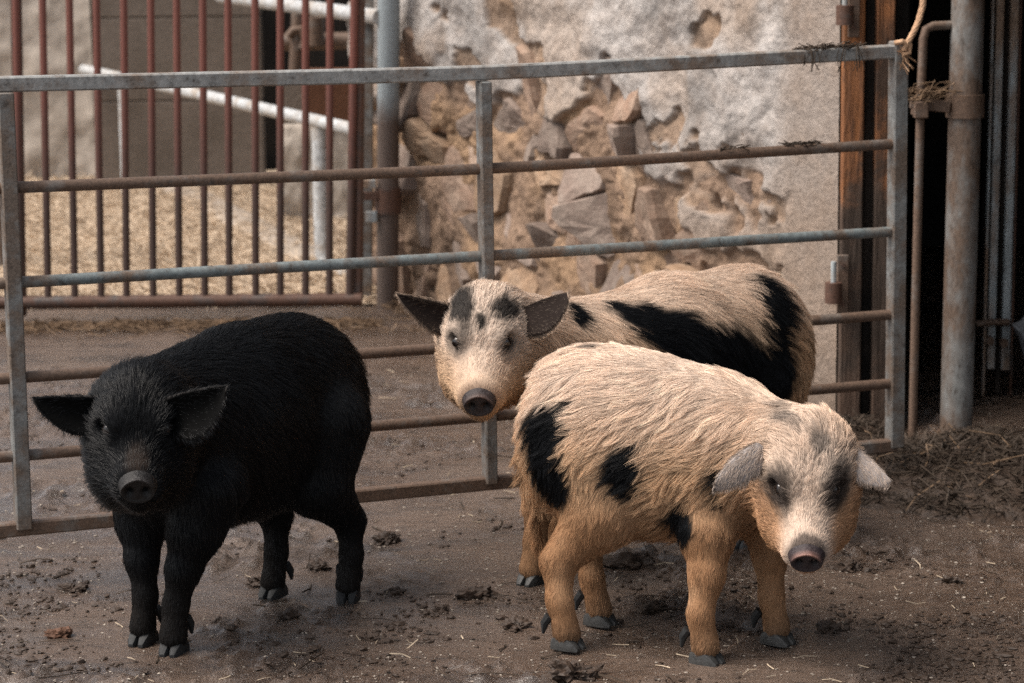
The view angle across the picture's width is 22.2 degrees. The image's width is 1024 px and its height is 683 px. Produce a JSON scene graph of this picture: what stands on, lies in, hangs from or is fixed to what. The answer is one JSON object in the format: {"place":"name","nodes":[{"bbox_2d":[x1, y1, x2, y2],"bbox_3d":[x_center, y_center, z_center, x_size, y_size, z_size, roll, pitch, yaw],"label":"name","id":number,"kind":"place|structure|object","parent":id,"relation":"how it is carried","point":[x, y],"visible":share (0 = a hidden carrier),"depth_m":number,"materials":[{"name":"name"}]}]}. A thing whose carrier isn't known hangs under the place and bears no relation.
{"place":"outdoors","nodes":[
{"label":"outdoors","id":0,"kind":"place"},
{"bbox_2d":[0,234,1023,682],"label":"ground","id":1,"kind":"structure","parent":0,"point":[420,392],"depth_m":6.23,"materials":[{"name":"brown soil"}]},
{"bbox_2d":[0,0,95,179],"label":"rendered wall","id":2,"kind":"structure","parent":1,"relation":"on","point":[57,100],"depth_m":14.18,"materials":[{"name":"beige paint"}]},
{"bbox_2d":[43,626,72,638],"bbox_3d":[-1.004,0.649,5.792,0.060,0.040,0.057,2,11,16],"label":"mud clod","id":3,"kind":"object","parent":1,"relation":"on","point":[62,632],"visible":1,"depth_m":5.77,"materials":[{"name":"brown soil"}]},
{"bbox_2d":[56,582,88,592],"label":"mud clod","id":4,"kind":"object","parent":1,"relation":"on","point":[80,587],"visible":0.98,"depth_m":6.19,"materials":[{"name":"brown soil"}]},
{"bbox_2d":[0,0,364,315],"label":"bar gate","id":5,"kind":"structure","parent":1,"relation":"on","point":[352,295],"depth_m":9.73,"materials":[{"name":"metal"}]},
{"bbox_2d":[0,170,376,309],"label":"straw bedding","id":6,"kind":"object","parent":1,"relation":"on","point":[139,228],"visible":0.43,"depth_m":11.71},
{"bbox_2d":[0,209,2,268],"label":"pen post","id":7,"kind":"object","parent":6,"relation":"on","point":[1,259],"depth_m":10.96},
{"bbox_2d":[92,0,265,186],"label":"panel wall","id":8,"kind":"structure","parent":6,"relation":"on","point":[164,102],"depth_m":13.88,"materials":[{"name":"grey concrete"}]},
{"bbox_2d":[79,64,347,274],"bbox_3d":[-1.435,-0.833,12.204,0.135,0.695,4.042,-5,11,-25],"label":"stall rail","id":9,"kind":"object","parent":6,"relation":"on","point":[318,132],"visible":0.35,"depth_m":10.78,"materials":[{"name":"white metal"}]},
{"bbox_2d":[0,313,388,340],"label":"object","id":10,"kind":"object","parent":1,"relation":"on","point":[118,323],"visible":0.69,"depth_m":9.77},
{"bbox_2d":[30,311,373,657],"bbox_3d":[-0.636,0.307,5.824,0.440,0.663,1.039,4,11,25],"label":"pig","id":11,"kind":"object","parent":1,"relation":"on","point":[196,448],"visible":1,"depth_m":5.68},
{"bbox_2d":[211,616,225,623],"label":"mud clod","id":12,"kind":"object","parent":1,"relation":"on","point":[217,619],"visible":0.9,"depth_m":5.87,"materials":[{"name":"brown soil"}]},
{"bbox_2d":[159,186,314,259],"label":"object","id":13,"kind":"structure","parent":1,"relation":"on","point":[298,247],"depth_m":12.19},
{"bbox_2d":[244,576,260,586],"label":"mud clod","id":14,"kind":"object","parent":1,"relation":"on","point":[253,581],"visible":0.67,"depth_m":6.21,"materials":[{"name":"brown soil"}]},
{"bbox_2d":[276,607,301,620],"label":"mud clod","id":15,"kind":"object","parent":1,"relation":"on","point":[289,612],"visible":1,"depth_m":5.90,"materials":[{"name":"brown soil"}]},
{"bbox_2d":[260,0,349,169],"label":"dark opening","id":16,"kind":"object","parent":1,"relation":"on","point":[317,58],"depth_m":14.65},
{"bbox_2d":[284,123,347,220],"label":"rubble wall","id":17,"kind":"structure","parent":1,"relation":"on","point":[292,162],"depth_m":12.45,"materials":[{"name":"beige stone"}]},
{"bbox_2d":[284,85,301,122],"bbox_3d":[-1.047,-1.151,12.439,0.124,0.215,0.060,-1,10,0],"label":"brown board","id":18,"kind":"object","parent":17,"relation":"on","point":[292,97],"visible":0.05,"depth_m":12.41,"materials":[{"name":"brown wood"}]},
{"bbox_2d":[309,68,348,120],"bbox_3d":[-0.795,-1.170,12.416,0.368,0.255,0.060,-1,10,0],"label":"rust board","id":19,"kind":"object","parent":17,"relation":"on","point":[317,99],"visible":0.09,"depth_m":12.39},
{"bbox_2d":[307,558,332,571],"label":"mud clod","id":20,"kind":"object","parent":1,"relation":"on","point":[317,564],"visible":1,"depth_m":6.33,"materials":[{"name":"brown soil"}]},
{"bbox_2d":[357,634,380,641],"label":"mud clod","id":21,"kind":"object","parent":1,"relation":"on","point":[374,637],"visible":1,"depth_m":5.75,"materials":[{"name":"brown soil"}]},
{"bbox_2d":[323,294,424,332],"bbox_3d":[0.112,0.057,9.014,0.468,0.089,2.980,-6,12,-29],"label":"wall foot straw","id":22,"kind":"object","parent":1,"relation":"on","point":[396,307],"depth_m":10.08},
{"bbox_2d":[364,0,400,308],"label":"gate post","id":23,"kind":"object","parent":1,"relation":"on","point":[385,195],"visible":0.79,"depth_m":10.07,"materials":[{"name":"metal"}]},
{"bbox_2d":[216,0,378,24],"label":"stall rail","id":24,"kind":"object","parent":23,"relation":"attached to","point":[341,12],"visible":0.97,"depth_m":10.67,"materials":[{"name":"white metal"}]},
{"bbox_2d":[284,13,348,69],"bbox_3d":[-0.839,-1.384,12.091,0.487,0.314,0.185,-1,10,0],"label":"water pipe","id":25,"kind":"object","parent":24,"relation":"hanging from","point":[293,39],"visible":0.58,"depth_m":12.06,"materials":[{"name":"brown metal"}]},
{"bbox_2d":[372,530,400,544],"bbox_3d":[-0.315,0.502,6.625,0.083,0.048,0.067,2,10,12],"label":"mud clod","id":26,"kind":"object","parent":1,"relation":"on","point":[387,537],"visible":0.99,"depth_m":6.61,"materials":[{"name":"brown soil"}]},
{"bbox_2d":[386,586,406,595],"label":"mud clod","id":27,"kind":"object","parent":1,"relation":"on","point":[392,591],"visible":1,"depth_m":6.13,"materials":[{"name":"brown soil"}]},
{"bbox_2d":[432,604,449,613],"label":"mud clod","id":28,"kind":"object","parent":1,"relation":"on","point":[438,608],"visible":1,"depth_m":5.97,"materials":[{"name":"brown soil"}]},
{"bbox_2d":[0,41,907,538],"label":"farm gate","id":29,"kind":"structure","parent":1,"relation":"on","point":[16,377],"depth_m":6.48,"materials":[{"name":"grey metal"}]},
{"bbox_2d":[720,144,750,150],"bbox_3d":[0.577,-0.499,6.733,0.100,0.017,0.042,-4,11,-20],"label":"straw tuft","id":30,"kind":"object","parent":29,"relation":"on","point":[734,147],"visible":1,"depth_m":6.73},
{"bbox_2d":[778,139,822,146],"bbox_3d":[0.755,-0.513,6.801,0.128,0.026,0.041,-5,11,-23],"label":"straw tuft","id":31,"kind":"object","parent":29,"relation":"on","point":[788,144],"visible":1,"depth_m":6.79,"materials":[{"name":"brown plant"}]},
{"bbox_2d":[792,41,866,71],"bbox_3d":[0.824,-0.738,6.774,0.218,0.081,0.075,-4,11,-20],"label":"straw tuft","id":32,"kind":"object","parent":29,"relation":"on","point":[830,46],"visible":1,"depth_m":6.77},
{"bbox_2d":[894,0,925,74],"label":"twine","id":33,"kind":"object","parent":29,"relation":"attached to","point":[907,46],"visible":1,"depth_m":6.83,"materials":[{"name":"beige fabric"}]},
{"bbox_2d":[455,584,498,600],"bbox_3d":[-0.079,0.590,6.089,0.100,0.058,0.096,2,10,14],"label":"mud clod","id":34,"kind":"object","parent":1,"relation":"on","point":[484,592],"visible":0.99,"depth_m":6.06,"materials":[{"name":"brown soil"}]},
{"bbox_2d":[0,360,1023,682],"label":"mud crumbs","id":35,"kind":"object","parent":1,"relation":"on","point":[1004,654],"visible":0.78,"depth_m":5.77,"materials":[{"name":"brown soil"}]},
{"bbox_2d":[0,357,1023,682],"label":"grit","id":36,"kind":"object","parent":1,"relation":"on","point":[502,585],"visible":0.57,"depth_m":6.05,"materials":[{"name":"brown soil"}]},
{"bbox_2d":[0,361,1023,682],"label":"dark stalks","id":37,"kind":"object","parent":1,"relation":"on","point":[448,593],"visible":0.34,"depth_m":5.93,"materials":[{"name":"plant"}]},
{"bbox_2d":[0,369,1023,682],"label":"straw bits","id":38,"kind":"object","parent":1,"relation":"on","point":[498,657],"visible":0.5,"depth_m":5.85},
{"bbox_2d":[501,614,532,631],"bbox_3d":[0.003,0.636,5.833,0.065,0.044,0.071,9,14,43],"label":"mud clod","id":39,"kind":"object","parent":1,"relation":"on","point":[514,623],"visible":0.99,"depth_m":5.83,"materials":[{"name":"brown soil"}]},
{"bbox_2d":[540,656,604,682],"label":"mud clod","id":40,"kind":"object","parent":1,"relation":"on","point":[561,671],"visible":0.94,"depth_m":5.44,"materials":[{"name":"brown soil"}]},
{"bbox_2d":[346,0,841,413],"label":"stone wall","id":41,"kind":"structure","parent":1,"relation":"on","point":[550,118],"depth_m":8.79,"materials":[{"name":"stone"}]},
{"bbox_2d":[363,0,373,298],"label":"hanging channel","id":42,"kind":"object","parent":41,"relation":"attached to","point":[368,152],"visible":0.73,"depth_m":10.24,"materials":[{"name":"metal"}]},
{"bbox_2d":[825,0,909,424],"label":"door frame","id":43,"kind":"object","parent":41,"relation":"attached to","point":[858,269],"visible":0.7,"depth_m":7.71,"materials":[{"name":"brown wood"}]},
{"bbox_2d":[393,262,817,587],"bbox_3d":[0.263,0.180,6.306,1.181,0.726,0.405,-8,13,-37],"label":"pig","id":44,"kind":"object","parent":1,"relation":"on","point":[495,341],"visible":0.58,"depth_m":6.17},
{"bbox_2d":[603,550,656,569],"bbox_3d":[0.291,0.542,6.332,0.150,0.082,0.099,-3,10,-13],"label":"mud clod","id":45,"kind":"object","parent":1,"relation":"on","point":[629,560],"visible":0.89,"depth_m":6.31,"materials":[{"name":"brown soil"}]},
{"bbox_2d":[635,599,669,614],"bbox_3d":[0.322,0.614,5.963,0.078,0.058,0.080,-5,11,-24],"label":"mud clod","id":46,"kind":"object","parent":1,"relation":"on","point":[649,607],"visible":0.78,"depth_m":5.94,"materials":[{"name":"brown soil"}]},
{"bbox_2d":[508,341,892,666],"bbox_3d":[0.410,0.342,5.644,0.881,0.636,0.470,7,13,36],"label":"pig","id":47,"kind":"object","parent":1,"relation":"on","point":[705,467],"visible":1,"depth_m":5.55},
{"bbox_2d":[815,619,841,633],"bbox_3d":[0.702,0.640,5.808,0.070,0.039,0.054,-1,10,0],"label":"mud clod","id":48,"kind":"object","parent":1,"relation":"on","point":[829,626],"visible":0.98,"depth_m":5.80,"materials":[{"name":"brown soil"}]},
{"bbox_2d":[829,557,863,572],"bbox_3d":[0.807,0.542,6.314,0.074,0.051,0.089,7,13,36],"label":"mud clod","id":49,"kind":"object","parent":1,"relation":"on","point":[849,564],"visible":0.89,"depth_m":6.30,"materials":[{"name":"brown soil"}]},
{"bbox_2d":[833,408,1023,523],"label":"straw heap","id":50,"kind":"object","parent":1,"relation":"on","point":[974,474],"visible":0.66,"depth_m":6.96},
{"bbox_2d":[909,0,984,432],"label":"gate post","id":51,"kind":"object","parent":1,"relation":"on","point":[965,115],"visible":0.79,"depth_m":7.51,"materials":[{"name":"grey metal"}]},
{"bbox_2d":[908,21,951,439],"bbox_3d":[1.201,-0.312,7.543,0.122,1.217,0.034,-4,11,-19],"label":"drop rod","id":52,"kind":"object","parent":51,"relation":"hanging from","point":[917,220],"visible":0.92,"depth_m":7.52,"materials":[{"name":"grey metal"}]},
{"bbox_2d":[908,80,964,109],"bbox_3d":[1.193,-0.700,7.433,0.199,0.087,0.086,-1,10,0],"label":"straw tuft","id":53,"kind":"object","parent":51,"relation":"attached to","point":[930,94],"visible":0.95,"depth_m":7.43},
{"bbox_2d":[935,574,963,584],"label":"mud clod","id":54,"kind":"object","parent":1,"relation":"on","point":[948,579],"visible":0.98,"depth_m":6.17,"materials":[{"name":"brown soil"}]},
{"bbox_2d":[906,0,1023,245],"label":"barn","id":55,"kind":"structure","parent":1,"relation":"on","point":[935,157],"depth_m":11.53,"materials":[{"name":"brown wood"}]},
{"bbox_2d":[1012,317,1023,354],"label":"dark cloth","id":56,"kind":"object","parent":55,"relation":"hanging from","point":[1018,326],"visible":1,"depth_m":8.02,"materials":[{"name":"fabric"}]},
{"bbox_2d":[976,0,1022,396],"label":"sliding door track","id":57,"kind":"structure","parent":1,"relation":"on","point":[1002,179],"depth_m":8.21,"materials":[{"name":"metal"}]}
]}

